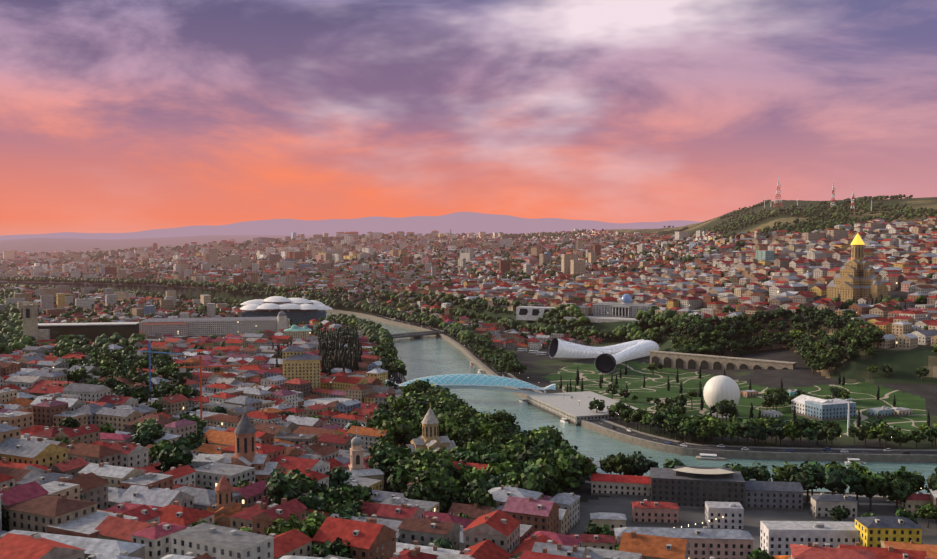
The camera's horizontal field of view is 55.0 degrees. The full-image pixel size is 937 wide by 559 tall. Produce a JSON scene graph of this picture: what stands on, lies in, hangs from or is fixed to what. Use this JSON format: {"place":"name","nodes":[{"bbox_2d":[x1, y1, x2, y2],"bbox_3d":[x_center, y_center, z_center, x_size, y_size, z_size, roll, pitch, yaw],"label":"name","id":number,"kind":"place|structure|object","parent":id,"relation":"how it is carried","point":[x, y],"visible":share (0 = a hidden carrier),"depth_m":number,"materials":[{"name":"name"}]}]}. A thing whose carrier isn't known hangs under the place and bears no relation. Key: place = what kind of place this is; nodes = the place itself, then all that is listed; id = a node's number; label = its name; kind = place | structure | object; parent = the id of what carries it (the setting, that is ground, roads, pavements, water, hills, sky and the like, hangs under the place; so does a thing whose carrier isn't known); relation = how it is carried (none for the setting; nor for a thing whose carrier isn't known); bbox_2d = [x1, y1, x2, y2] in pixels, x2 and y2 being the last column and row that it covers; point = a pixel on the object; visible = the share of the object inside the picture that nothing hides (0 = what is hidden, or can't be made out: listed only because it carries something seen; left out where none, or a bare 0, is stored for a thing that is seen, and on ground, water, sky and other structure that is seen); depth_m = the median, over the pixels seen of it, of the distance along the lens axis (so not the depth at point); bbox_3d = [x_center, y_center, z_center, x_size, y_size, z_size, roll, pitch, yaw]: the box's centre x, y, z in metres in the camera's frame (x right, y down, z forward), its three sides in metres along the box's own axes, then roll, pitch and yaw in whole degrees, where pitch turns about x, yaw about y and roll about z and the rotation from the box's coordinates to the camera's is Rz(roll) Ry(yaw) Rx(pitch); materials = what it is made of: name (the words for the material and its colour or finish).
{"place":"outdoors","nodes":[
{"label":"outdoors","id":0,"kind":"place"},
{"bbox_2d":[0,197,936,549],"bbox_3d":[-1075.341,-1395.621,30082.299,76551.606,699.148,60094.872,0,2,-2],"label":"ground","id":1,"kind":"structure","parent":0,"point":[906,385],"depth_m":881.56,"materials":[{"name":"green plant"}]},
{"bbox_2d":[21,175,909,510],"bbox_3d":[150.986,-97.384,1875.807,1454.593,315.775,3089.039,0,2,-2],"label":"landmark buildings","id":2,"kind":"structure","parent":1,"relation":"on","point":[245,437],"depth_m":867.55,"materials":[{"name":"beige stone"}]},
{"bbox_2d":[0,217,936,558],"bbox_3d":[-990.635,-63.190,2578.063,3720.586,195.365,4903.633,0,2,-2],"label":"houses","id":3,"kind":"structure","parent":1,"relation":"on","point":[134,503],"depth_m":579.26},
{"bbox_2d":[0,194,936,558],"bbox_3d":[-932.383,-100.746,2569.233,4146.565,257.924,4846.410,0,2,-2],"label":"city trees","id":4,"kind":"object","parent":1,"relation":"on","point":[544,460],"visible":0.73,"depth_m":686.76,"materials":[{"name":"green plant"}]},
{"bbox_2d":[385,374,555,394],"bbox_3d":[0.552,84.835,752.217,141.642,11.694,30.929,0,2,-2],"label":"pedestrian bridge","id":5,"kind":"structure","parent":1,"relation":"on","point":[481,381],"depth_m":746.65,"materials":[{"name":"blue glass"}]},
{"bbox_2d":[549,337,658,373],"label":"concert hall tubes","id":6,"kind":"object","parent":1,"relation":"on","point":[625,351],"visible":0.83,"depth_m":977.25,"materials":[{"name":"metal"}]},
{"bbox_2d":[549,338,615,373],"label":"tube openings","id":7,"kind":"object","parent":6,"relation":"attached to","point":[605,363],"visible":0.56,"depth_m":893.02,"materials":[{"name":"black glass"}]},
{"bbox_2d":[703,375,739,417],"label":"balloon","id":8,"kind":"object","parent":1,"relation":"on","point":[719,388],"visible":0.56,"depth_m":657.46,"materials":[{"name":"fabric"}]},
{"bbox_2d":[0,0,936,235],"label":"sky","id":9,"kind":"structure","parent":0,"point":[117,116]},
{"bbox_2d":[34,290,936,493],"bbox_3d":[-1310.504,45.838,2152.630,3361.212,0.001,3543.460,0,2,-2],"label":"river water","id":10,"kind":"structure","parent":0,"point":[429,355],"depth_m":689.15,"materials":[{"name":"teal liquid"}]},
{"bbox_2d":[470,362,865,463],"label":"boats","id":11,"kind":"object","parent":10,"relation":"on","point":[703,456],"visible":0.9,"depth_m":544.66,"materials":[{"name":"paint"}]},
{"bbox_2d":[222,300,936,505],"bbox_3d":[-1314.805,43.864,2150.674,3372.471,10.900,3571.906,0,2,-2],"label":"embankment roads","id":12,"kind":"structure","parent":0,"point":[623,434],"depth_m":555.79,"materials":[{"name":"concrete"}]},
{"bbox_2d":[243,305,921,488],"bbox_3d":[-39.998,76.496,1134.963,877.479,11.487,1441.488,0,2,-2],"label":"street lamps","id":13,"kind":"object","parent":12,"relation":"on","point":[618,414],"visible":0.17,"depth_m":627.96,"materials":[{"name":"black metal"}]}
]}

